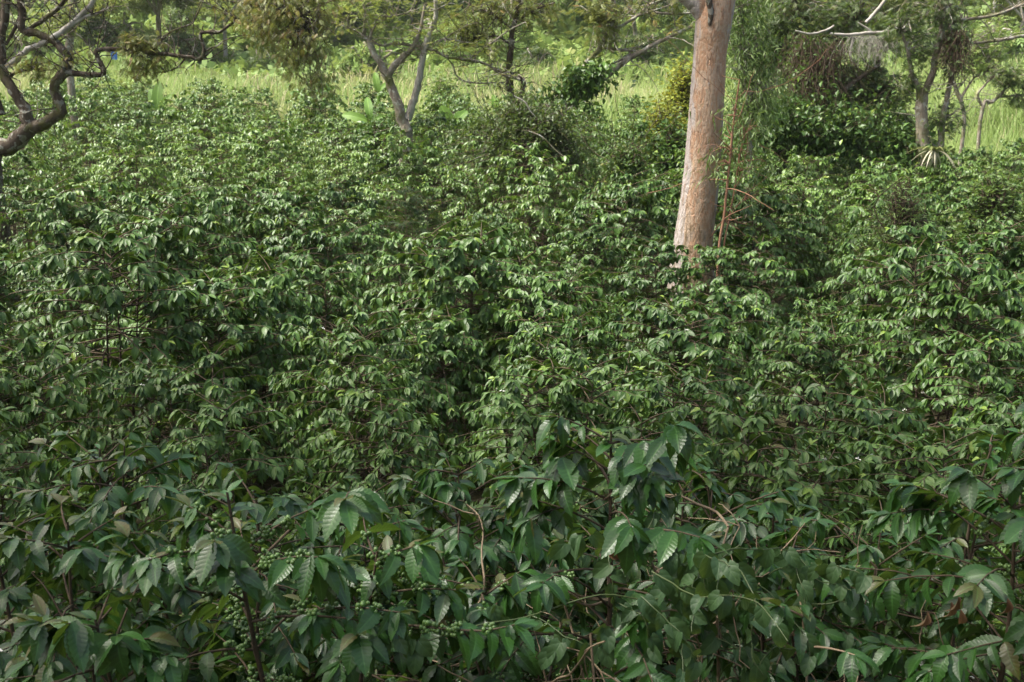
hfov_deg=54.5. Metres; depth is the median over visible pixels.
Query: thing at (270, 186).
coffee bush
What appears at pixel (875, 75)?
vine hung tree
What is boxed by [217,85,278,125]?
coffee bush
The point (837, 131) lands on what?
thicket
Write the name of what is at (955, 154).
coffee bush
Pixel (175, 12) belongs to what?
shrub
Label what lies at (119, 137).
coffee bush
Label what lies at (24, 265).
coffee bush
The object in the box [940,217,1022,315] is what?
coffee bush
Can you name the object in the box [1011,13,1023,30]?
shrub
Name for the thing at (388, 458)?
coffee bush
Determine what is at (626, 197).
coffee bush
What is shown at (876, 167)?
coffee bush
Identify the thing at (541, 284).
coffee bush
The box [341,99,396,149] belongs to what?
coffee bush
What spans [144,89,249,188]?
coffee bush
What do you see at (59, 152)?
coffee bush
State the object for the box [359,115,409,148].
coffee bush
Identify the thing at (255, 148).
coffee bush
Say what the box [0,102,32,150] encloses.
coffee bush
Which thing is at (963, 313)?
coffee bush
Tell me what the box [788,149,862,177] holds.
coffee bush
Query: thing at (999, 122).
grass
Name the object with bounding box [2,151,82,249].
coffee bush
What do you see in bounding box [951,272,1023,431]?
coffee bush
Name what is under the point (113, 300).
coffee bush
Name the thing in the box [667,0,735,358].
eucalyptus tree
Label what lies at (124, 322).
coffee bush
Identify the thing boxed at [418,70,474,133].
shrub
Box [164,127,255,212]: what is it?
coffee bush
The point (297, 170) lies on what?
coffee bush
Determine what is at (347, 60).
shrub
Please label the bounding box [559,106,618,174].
coffee bush
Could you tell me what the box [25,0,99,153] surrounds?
shade tree
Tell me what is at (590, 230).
coffee bush
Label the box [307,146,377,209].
coffee bush
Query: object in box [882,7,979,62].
shrub
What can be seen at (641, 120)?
coffee bush
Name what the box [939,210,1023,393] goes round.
coffee bush
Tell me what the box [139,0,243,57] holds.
shade tree
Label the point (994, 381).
coffee bush
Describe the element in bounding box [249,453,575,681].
coffee bush
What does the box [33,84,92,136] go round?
coffee bush
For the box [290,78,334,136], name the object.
banana plant
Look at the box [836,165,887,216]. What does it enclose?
coffee bush
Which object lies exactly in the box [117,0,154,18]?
shrub
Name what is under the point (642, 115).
coffee bush
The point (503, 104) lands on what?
coffee bush
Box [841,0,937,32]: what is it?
round tree
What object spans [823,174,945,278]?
coffee bush
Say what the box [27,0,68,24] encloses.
shrub
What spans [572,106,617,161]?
coffee bush
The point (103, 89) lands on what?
coffee bush
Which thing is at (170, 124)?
coffee bush
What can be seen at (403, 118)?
shade tree
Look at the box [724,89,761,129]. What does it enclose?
coffee bush
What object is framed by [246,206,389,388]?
coffee bush
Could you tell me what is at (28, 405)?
coffee bush
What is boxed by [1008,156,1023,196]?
coffee bush
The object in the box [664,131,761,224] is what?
coffee bush
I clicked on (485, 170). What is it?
coffee bush
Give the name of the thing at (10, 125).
coffee bush
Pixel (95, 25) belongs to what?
shrub
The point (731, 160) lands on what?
coffee bush
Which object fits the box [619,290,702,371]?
coffee bush
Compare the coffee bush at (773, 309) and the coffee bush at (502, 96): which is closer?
the coffee bush at (773, 309)
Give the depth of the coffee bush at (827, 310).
11.89 m
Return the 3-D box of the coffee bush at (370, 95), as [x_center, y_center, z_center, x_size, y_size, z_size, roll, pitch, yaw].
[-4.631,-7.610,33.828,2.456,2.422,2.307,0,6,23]
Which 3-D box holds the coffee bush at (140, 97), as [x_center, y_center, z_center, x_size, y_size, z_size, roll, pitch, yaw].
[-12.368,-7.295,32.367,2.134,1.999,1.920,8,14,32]
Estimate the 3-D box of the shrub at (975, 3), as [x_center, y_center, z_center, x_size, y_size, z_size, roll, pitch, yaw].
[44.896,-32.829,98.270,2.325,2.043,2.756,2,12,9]
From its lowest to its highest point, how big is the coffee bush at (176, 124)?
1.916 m
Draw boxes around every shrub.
[0,0,29,27]
[6,13,81,57]
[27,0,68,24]
[62,18,124,50]
[82,11,162,42]
[100,73,155,117]
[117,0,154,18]
[145,1,186,21]
[153,29,221,63]
[166,0,229,23]
[245,41,288,69]
[264,30,333,64]
[310,19,349,42]
[331,41,399,81]
[332,9,363,28]
[348,107,398,188]
[353,483,997,681]
[374,0,411,17]
[400,18,465,62]
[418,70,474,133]
[439,0,539,61]
[462,0,493,19]
[506,0,590,33]
[513,45,558,68]
[556,0,604,16]
[596,32,629,52]
[600,0,628,14]
[608,31,677,69]
[620,0,693,30]
[634,90,688,175]
[642,110,687,204]
[648,47,692,135]
[685,21,695,39]
[689,31,744,53]
[791,3,884,54]
[856,166,951,320]
[881,39,931,59]
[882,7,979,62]
[945,157,1023,276]
[964,0,978,6]
[972,22,1023,66]
[996,1,1023,22]
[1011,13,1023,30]
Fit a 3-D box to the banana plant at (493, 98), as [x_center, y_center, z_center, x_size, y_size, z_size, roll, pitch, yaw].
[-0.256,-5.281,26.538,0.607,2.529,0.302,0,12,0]
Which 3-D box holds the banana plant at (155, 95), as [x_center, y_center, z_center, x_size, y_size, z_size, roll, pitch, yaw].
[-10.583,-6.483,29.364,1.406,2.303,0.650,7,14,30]
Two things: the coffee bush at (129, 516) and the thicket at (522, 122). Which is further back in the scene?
the thicket at (522, 122)
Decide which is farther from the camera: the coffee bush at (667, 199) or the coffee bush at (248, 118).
the coffee bush at (248, 118)
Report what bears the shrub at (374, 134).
on the ground at (270, 481)
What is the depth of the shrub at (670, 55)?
56.94 m
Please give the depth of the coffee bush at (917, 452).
6.62 m
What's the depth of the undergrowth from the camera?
61.55 m
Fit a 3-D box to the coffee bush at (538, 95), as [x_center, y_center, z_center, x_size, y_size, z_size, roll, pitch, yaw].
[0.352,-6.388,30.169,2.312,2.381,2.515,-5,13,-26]
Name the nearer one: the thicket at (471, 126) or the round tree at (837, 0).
the thicket at (471, 126)
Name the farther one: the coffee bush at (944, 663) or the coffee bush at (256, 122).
the coffee bush at (256, 122)
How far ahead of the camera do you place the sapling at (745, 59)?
18.25 m
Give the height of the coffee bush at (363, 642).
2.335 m
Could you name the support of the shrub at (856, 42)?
on the ground at (270, 481)
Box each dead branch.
[514,95,535,116]
[528,131,569,161]
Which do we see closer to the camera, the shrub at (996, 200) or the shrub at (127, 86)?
the shrub at (996, 200)
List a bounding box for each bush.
[0,98,67,165]
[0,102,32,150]
[0,118,48,184]
[0,129,74,206]
[0,174,148,332]
[0,184,69,292]
[0,242,53,336]
[0,244,67,407]
[0,248,108,360]
[0,311,59,479]
[0,329,68,440]
[0,333,130,569]
[0,406,90,618]
[0,426,260,681]
[0,480,202,681]
[0,493,257,681]
[0,549,186,681]
[1,222,259,520]
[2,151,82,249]
[5,259,116,410]
[9,77,91,147]
[10,168,88,242]
[16,89,51,112]
[19,133,90,207]
[27,114,91,183]
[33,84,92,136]
[44,267,238,446]
[45,92,141,186]
[49,337,310,552]
[67,65,121,128]
[67,88,130,146]
[69,169,152,249]
[72,121,174,210]
[72,143,179,231]
[72,193,281,398]
[76,125,166,201]
[85,97,182,189]
[88,86,150,151]
[89,462,391,681]
[95,104,168,175]
[95,479,538,681]
[97,242,227,352]
[101,180,265,300]
[111,85,154,135]
[111,270,313,506]
[127,390,330,673]
[129,78,171,135]
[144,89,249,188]
[151,105,255,193]
[151,250,366,458]
[156,115,207,169]
[160,98,203,138]
[160,154,262,255]
[161,110,192,146]
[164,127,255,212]
[166,147,260,242]
[173,77,240,130]
[177,180,282,286]
[199,474,480,681]
[204,174,368,328]
[207,124,316,216]
[214,103,261,140]
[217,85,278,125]
[225,114,324,193]
[225,157,329,265]
[228,118,274,174]
[231,111,280,169]
[242,84,289,138]
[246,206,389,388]
[249,163,330,238]
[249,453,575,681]
[252,141,317,209]
[257,258,398,411]
[260,297,455,499]
[269,332,469,536]
[272,75,355,140]
[279,87,357,166]
[282,393,494,581]
[298,112,364,182]
[301,122,366,206]
[301,173,401,296]
[302,118,355,180]
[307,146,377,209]
[308,203,408,331]
[313,160,393,224]
[322,100,355,140]
[331,129,454,252]
[336,177,426,266]
[337,218,575,430]
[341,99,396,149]
[343,238,494,393]
[345,80,404,141]
[348,175,433,251]
[353,101,431,157]
[353,303,510,466]
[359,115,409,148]
[363,186,465,311]
[369,111,487,230]
[374,555,630,681]
[385,144,477,237]
[385,161,474,235]
[385,454,603,681]
[393,493,872,681]
[397,127,470,190]
[404,167,510,255]
[415,130,552,240]
[417,351,654,582]
[418,90,470,132]
[422,412,791,681]
[425,96,488,163]
[429,457,743,681]
[431,114,492,174]
[435,98,488,161]
[436,226,542,343]
[444,246,634,437]
[446,335,599,501]
[447,210,497,281]
[455,145,525,199]
[455,153,554,208]
[465,207,531,299]
[465,306,625,470]
[469,247,593,369]
[476,140,600,249]
[479,164,603,269]
[480,96,573,173]
[484,93,516,118]
[491,92,540,117]
[499,392,772,673]
[531,207,646,338]
[543,175,590,242]
[548,120,605,182]
[549,130,613,210]
[553,166,678,332]
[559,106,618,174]
[562,104,605,162]
[562,350,765,521]
[571,161,677,255]
[571,458,842,681]
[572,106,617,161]
[575,290,791,493]
[586,122,629,177]
[589,117,658,198]
[590,235,730,357]
[593,465,918,681]
[598,177,676,277]
[609,94,655,140]
[611,360,787,589]
[614,296,753,405]
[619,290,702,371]
[624,108,657,148]
[632,116,650,146]
[632,171,771,300]
[634,261,667,323]
[648,403,934,678]
[652,148,780,234]
[662,233,810,392]
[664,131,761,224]
[671,504,942,681]
[675,168,793,279]
[697,571,879,681]
[702,260,818,380]
[708,315,886,501]
[713,168,833,328]
[721,129,744,214]
[721,150,755,188]
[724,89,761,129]
[729,490,1023,681]
[734,146,777,191]
[740,364,989,632]
[752,144,836,236]
[752,149,802,199]
[756,174,860,268]
[759,152,857,246]
[761,204,856,306]
[762,297,879,426]
[773,166,837,216]
[786,402,1023,681]
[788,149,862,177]
[789,403,916,549]
[792,422,1023,681]
[805,240,929,371]
[819,171,956,318]
[821,432,1023,681]
[822,133,889,203]
[822,155,859,203]
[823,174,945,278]
[825,172,887,236]
[826,192,950,329]
[829,155,923,257]
[834,222,1022,410]
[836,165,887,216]
[836,232,1023,466]
[856,108,914,175]
[883,330,1023,538]
[895,154,983,233]
[910,143,968,215]
[925,162,1002,235]
[926,543,1023,681]
[930,145,1012,206]
[930,280,1001,373]
[931,393,1023,563]
[932,192,975,231]
[933,185,1023,291]
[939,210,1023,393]
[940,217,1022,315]
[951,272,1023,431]
[964,146,1023,213]
[991,137,1023,187]
[1002,172,1023,218]
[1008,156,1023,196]
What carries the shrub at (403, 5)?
on the ground at (270, 481)
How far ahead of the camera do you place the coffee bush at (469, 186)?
19.33 m
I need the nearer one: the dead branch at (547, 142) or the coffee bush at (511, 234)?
the coffee bush at (511, 234)
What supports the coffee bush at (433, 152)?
on the ground at (270, 481)
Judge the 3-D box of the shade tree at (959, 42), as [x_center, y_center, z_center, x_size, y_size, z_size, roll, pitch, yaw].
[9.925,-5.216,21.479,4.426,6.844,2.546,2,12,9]
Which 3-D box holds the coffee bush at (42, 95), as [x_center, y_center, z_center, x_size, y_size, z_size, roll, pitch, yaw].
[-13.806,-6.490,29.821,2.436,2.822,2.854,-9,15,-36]
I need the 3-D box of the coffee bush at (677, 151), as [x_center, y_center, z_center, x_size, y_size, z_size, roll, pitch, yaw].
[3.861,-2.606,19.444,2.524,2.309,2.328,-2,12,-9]
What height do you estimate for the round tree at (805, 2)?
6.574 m
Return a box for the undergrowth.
[6,0,1023,89]
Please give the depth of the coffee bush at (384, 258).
13.21 m
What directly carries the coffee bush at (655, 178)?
on the ground at (270, 481)
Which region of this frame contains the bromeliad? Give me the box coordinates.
[908,146,956,169]
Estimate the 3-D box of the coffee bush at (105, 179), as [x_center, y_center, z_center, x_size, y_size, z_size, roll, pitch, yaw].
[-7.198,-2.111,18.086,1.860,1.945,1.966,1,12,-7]
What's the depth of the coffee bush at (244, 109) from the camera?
30.16 m
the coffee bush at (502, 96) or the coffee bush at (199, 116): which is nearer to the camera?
the coffee bush at (199, 116)
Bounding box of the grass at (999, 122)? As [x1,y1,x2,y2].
[0,32,1023,193]
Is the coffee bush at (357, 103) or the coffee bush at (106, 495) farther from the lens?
the coffee bush at (357, 103)
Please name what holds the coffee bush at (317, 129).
on the ground at (270, 481)
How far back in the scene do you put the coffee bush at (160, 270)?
12.83 m
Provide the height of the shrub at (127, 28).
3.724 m
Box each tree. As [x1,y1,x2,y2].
[0,0,359,301]
[10,0,77,43]
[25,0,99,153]
[64,0,238,40]
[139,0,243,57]
[261,0,383,36]
[326,0,530,182]
[366,0,461,27]
[425,0,568,202]
[530,0,693,179]
[623,0,642,35]
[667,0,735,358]
[735,0,826,30]
[747,0,893,193]
[822,0,904,11]
[834,25,919,216]
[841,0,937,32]
[871,0,1023,198]
[946,15,1023,178]
[967,48,1023,154]
[974,0,1023,25]
[1006,0,1023,30]
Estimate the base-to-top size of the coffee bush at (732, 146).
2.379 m
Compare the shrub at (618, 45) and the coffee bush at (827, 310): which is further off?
the shrub at (618, 45)
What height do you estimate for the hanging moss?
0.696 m
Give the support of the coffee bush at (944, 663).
on the ground at (270, 481)
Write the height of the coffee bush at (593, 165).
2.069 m
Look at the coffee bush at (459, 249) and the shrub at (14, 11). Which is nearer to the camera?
the coffee bush at (459, 249)
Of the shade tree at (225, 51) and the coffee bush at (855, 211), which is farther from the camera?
the shade tree at (225, 51)
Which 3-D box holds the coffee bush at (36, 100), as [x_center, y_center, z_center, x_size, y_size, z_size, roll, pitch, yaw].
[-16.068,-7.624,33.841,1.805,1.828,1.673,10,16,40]
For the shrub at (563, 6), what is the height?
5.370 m
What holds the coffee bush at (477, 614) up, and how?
on the ground at (270, 481)
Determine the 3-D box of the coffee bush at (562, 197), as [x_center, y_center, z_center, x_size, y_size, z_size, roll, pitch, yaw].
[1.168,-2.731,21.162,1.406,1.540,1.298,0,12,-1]
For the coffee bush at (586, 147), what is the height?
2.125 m
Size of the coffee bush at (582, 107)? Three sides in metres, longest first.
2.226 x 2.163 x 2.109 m
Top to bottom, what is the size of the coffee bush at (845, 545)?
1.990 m
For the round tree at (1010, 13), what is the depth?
68.63 m
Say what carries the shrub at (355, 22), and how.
on the ground at (270, 481)
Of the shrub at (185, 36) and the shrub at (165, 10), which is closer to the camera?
the shrub at (185, 36)
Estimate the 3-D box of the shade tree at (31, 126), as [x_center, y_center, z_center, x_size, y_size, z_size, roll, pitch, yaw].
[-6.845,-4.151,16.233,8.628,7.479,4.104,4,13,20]
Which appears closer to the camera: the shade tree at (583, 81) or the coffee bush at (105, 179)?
the coffee bush at (105, 179)
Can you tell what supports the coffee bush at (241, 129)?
on the ground at (270, 481)
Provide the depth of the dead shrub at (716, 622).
3.65 m
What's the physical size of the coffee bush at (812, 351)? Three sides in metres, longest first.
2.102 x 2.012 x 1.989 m
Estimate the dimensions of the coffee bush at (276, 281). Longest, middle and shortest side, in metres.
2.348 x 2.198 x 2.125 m
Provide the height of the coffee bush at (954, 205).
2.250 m
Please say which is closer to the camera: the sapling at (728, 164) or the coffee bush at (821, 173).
the sapling at (728, 164)
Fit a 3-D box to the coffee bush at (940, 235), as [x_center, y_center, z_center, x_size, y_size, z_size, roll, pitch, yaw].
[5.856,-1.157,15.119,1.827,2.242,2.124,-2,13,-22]
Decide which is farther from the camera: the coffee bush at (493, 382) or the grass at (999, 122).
the grass at (999, 122)
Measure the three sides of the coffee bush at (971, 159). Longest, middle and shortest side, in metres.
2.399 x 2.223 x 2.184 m
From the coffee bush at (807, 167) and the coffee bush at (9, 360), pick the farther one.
the coffee bush at (807, 167)
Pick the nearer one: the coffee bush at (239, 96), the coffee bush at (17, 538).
the coffee bush at (17, 538)
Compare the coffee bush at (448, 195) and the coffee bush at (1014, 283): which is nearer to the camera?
the coffee bush at (1014, 283)
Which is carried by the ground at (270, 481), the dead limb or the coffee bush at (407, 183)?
the coffee bush at (407, 183)
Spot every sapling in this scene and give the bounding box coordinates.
[649,38,826,346]
[711,80,790,351]
[722,0,818,263]
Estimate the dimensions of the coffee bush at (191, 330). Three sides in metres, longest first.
2.303 x 2.276 x 2.023 m
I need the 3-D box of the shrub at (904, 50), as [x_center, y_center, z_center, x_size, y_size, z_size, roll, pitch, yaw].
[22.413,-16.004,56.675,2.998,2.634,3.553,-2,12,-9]
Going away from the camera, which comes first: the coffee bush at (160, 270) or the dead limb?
the coffee bush at (160, 270)
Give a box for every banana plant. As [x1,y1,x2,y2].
[132,81,175,156]
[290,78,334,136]
[342,97,385,144]
[372,72,385,114]
[439,105,467,163]
[491,94,500,126]
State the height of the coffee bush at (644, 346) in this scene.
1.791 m
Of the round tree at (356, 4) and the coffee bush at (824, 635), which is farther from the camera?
the round tree at (356, 4)
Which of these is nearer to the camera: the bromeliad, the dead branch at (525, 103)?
the dead branch at (525, 103)
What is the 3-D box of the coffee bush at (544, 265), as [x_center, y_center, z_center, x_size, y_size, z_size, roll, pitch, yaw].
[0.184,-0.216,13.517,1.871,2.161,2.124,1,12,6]
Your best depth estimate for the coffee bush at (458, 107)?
28.78 m
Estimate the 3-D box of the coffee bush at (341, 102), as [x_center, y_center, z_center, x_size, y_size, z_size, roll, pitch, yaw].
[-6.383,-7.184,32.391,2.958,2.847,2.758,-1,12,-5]
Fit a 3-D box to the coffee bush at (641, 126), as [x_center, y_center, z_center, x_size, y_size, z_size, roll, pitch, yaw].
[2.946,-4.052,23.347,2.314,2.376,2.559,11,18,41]
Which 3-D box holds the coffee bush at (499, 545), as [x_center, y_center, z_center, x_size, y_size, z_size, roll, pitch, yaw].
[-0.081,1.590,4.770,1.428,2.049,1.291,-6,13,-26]
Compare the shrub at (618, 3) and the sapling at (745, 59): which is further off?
the shrub at (618, 3)
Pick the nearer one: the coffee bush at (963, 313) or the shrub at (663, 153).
the coffee bush at (963, 313)
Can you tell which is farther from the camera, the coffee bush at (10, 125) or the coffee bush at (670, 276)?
the coffee bush at (10, 125)
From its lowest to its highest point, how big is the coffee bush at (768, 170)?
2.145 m
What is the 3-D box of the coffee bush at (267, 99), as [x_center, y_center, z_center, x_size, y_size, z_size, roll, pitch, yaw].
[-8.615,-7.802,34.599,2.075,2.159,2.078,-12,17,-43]
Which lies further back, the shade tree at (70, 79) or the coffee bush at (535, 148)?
the shade tree at (70, 79)
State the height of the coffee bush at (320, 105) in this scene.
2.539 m
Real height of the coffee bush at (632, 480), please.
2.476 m
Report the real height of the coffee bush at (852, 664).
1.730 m
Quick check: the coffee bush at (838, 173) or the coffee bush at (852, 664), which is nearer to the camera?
the coffee bush at (852, 664)
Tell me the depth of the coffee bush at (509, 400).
7.93 m
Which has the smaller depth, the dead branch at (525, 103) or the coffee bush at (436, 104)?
the dead branch at (525, 103)
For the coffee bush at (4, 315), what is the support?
on the ground at (270, 481)
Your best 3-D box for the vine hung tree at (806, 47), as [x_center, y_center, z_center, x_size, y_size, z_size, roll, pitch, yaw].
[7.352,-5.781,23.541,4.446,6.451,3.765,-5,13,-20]
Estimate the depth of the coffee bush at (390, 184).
18.09 m
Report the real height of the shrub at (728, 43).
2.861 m
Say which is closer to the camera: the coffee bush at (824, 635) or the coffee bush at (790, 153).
the coffee bush at (824, 635)
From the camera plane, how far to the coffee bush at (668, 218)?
16.59 m
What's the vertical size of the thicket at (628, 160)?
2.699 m
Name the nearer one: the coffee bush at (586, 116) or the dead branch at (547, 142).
the dead branch at (547, 142)
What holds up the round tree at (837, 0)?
on the ground at (270, 481)
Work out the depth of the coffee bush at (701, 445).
6.41 m
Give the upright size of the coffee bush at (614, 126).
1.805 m
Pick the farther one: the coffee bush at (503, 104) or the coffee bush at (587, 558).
the coffee bush at (503, 104)
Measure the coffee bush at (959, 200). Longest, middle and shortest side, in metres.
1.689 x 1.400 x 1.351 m
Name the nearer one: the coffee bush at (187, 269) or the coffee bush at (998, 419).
the coffee bush at (998, 419)
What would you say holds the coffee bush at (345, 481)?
on the ground at (270, 481)
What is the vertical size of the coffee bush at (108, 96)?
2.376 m
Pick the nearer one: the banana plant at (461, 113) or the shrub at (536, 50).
the banana plant at (461, 113)
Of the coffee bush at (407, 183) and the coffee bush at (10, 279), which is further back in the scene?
the coffee bush at (407, 183)
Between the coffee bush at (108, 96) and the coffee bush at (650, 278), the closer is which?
the coffee bush at (650, 278)
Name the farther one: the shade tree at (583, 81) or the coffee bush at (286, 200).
the shade tree at (583, 81)
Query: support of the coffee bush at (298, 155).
on the ground at (270, 481)
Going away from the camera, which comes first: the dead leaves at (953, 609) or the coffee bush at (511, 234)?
the dead leaves at (953, 609)
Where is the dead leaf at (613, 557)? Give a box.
[608,554,618,559]
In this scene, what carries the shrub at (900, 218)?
on the ground at (270, 481)
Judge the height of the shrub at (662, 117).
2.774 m
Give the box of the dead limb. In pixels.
[795,0,907,55]
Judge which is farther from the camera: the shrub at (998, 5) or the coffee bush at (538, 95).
the shrub at (998, 5)
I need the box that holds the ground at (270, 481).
[0,1,1023,681]
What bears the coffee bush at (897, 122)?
on the ground at (270, 481)
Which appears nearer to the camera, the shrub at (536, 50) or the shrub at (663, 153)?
the shrub at (663, 153)
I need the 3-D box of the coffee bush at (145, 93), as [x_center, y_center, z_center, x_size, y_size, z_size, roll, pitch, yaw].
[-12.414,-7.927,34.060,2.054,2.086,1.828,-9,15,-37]
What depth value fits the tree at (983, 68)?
26.87 m
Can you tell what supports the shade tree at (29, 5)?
on the ground at (270, 481)
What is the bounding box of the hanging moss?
[820,35,902,67]
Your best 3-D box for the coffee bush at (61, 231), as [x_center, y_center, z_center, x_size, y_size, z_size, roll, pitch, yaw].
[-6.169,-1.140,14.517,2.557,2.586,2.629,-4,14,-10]
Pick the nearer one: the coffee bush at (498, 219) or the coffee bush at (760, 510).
the coffee bush at (760, 510)
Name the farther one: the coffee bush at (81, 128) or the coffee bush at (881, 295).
the coffee bush at (81, 128)
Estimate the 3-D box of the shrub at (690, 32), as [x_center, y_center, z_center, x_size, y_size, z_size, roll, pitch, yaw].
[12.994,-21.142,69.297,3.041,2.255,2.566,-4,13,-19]
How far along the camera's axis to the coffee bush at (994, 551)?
5.44 m
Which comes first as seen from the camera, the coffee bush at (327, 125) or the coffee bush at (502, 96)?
the coffee bush at (327, 125)
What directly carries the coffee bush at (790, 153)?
on the ground at (270, 481)
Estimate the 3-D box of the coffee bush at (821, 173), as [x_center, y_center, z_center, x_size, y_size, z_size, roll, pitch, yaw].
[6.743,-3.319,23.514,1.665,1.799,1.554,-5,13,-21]
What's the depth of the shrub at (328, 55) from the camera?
58.99 m
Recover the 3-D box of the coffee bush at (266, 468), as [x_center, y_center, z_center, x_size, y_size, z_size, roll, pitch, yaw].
[-1.895,1.366,6.564,1.669,1.995,1.707,6,14,30]
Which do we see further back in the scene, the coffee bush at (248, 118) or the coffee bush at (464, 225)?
the coffee bush at (248, 118)
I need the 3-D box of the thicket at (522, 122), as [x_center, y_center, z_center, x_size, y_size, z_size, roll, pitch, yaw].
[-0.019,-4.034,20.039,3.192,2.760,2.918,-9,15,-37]
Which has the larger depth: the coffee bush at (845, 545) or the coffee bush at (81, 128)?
the coffee bush at (81, 128)
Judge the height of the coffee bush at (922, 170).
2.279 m
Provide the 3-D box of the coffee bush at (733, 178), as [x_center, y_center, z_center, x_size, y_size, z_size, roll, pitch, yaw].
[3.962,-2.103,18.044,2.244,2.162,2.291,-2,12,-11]
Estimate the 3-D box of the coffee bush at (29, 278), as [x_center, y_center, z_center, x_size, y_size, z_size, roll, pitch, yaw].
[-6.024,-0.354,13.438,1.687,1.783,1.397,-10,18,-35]
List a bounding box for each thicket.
[426,70,599,211]
[437,83,531,167]
[559,81,684,233]
[730,56,855,190]
[771,48,915,185]
[825,75,960,180]
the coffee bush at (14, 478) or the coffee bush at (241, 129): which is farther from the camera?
the coffee bush at (241, 129)
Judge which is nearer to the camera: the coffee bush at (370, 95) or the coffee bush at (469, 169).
the coffee bush at (469, 169)
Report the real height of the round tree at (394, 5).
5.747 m
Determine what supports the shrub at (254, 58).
on the ground at (270, 481)
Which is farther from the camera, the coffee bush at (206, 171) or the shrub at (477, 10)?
the shrub at (477, 10)
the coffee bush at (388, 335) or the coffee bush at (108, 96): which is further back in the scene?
the coffee bush at (108, 96)
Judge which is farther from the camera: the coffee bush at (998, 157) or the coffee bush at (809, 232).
the coffee bush at (998, 157)
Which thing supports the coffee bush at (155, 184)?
on the ground at (270, 481)
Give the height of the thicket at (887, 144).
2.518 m
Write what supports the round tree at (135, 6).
on the ground at (270, 481)
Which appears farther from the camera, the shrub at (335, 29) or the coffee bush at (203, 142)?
the shrub at (335, 29)
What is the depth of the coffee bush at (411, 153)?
20.49 m
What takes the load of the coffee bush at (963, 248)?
on the ground at (270, 481)
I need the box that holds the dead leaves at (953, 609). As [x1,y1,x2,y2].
[915,597,1013,625]
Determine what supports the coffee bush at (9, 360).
on the ground at (270, 481)
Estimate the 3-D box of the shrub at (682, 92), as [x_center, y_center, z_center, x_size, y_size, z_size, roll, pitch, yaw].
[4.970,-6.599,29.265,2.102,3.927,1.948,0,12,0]
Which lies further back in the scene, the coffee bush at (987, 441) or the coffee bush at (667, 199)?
the coffee bush at (667, 199)
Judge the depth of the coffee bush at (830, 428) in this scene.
8.56 m
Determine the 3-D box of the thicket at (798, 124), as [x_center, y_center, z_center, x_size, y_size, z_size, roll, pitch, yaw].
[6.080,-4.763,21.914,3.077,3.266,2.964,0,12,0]
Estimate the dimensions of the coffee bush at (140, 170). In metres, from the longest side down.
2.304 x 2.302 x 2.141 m
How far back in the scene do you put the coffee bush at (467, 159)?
24.82 m
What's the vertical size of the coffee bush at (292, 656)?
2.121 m
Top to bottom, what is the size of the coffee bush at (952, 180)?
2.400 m
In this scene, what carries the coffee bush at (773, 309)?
on the ground at (270, 481)
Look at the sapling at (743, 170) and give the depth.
14.05 m
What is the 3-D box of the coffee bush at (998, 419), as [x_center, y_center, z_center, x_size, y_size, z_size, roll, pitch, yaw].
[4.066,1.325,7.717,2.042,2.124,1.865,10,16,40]
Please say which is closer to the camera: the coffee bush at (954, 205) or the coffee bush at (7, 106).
the coffee bush at (954, 205)
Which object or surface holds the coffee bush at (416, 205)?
on the ground at (270, 481)
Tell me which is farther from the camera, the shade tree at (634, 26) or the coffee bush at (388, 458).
the shade tree at (634, 26)
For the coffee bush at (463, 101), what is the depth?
29.94 m
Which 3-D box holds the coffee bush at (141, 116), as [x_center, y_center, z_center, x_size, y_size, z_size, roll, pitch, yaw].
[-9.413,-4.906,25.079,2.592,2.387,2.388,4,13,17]
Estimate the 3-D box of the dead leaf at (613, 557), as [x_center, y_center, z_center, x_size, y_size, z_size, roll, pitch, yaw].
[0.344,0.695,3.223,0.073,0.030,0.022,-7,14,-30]
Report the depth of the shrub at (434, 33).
61.58 m
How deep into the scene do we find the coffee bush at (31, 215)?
16.04 m
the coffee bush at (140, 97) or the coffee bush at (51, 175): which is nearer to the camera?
the coffee bush at (51, 175)
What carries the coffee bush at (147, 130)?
on the ground at (270, 481)
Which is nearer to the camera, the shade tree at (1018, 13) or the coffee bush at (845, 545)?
the coffee bush at (845, 545)
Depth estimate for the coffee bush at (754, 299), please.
13.13 m
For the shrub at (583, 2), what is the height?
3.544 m
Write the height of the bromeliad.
0.593 m
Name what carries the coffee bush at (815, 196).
on the ground at (270, 481)
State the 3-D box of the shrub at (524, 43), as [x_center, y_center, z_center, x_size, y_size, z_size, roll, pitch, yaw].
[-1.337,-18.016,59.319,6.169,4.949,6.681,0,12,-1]
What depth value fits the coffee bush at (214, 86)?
34.20 m
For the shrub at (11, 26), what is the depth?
57.15 m
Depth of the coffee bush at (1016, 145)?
24.38 m
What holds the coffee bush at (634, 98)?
on the ground at (270, 481)
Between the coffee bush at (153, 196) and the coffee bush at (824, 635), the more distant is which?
the coffee bush at (153, 196)
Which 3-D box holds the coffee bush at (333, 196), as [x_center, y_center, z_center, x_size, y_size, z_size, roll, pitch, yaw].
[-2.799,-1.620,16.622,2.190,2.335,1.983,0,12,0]
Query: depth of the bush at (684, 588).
3.14 m
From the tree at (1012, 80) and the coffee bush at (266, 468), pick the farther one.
the tree at (1012, 80)
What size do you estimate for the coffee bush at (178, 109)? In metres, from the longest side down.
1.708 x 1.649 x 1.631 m
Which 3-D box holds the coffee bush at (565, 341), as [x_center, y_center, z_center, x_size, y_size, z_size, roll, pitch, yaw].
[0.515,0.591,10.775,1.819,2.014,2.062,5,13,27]
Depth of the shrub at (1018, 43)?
54.24 m
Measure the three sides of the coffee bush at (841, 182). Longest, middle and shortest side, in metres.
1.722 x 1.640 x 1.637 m
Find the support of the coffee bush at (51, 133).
on the ground at (270, 481)
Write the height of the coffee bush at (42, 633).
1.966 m

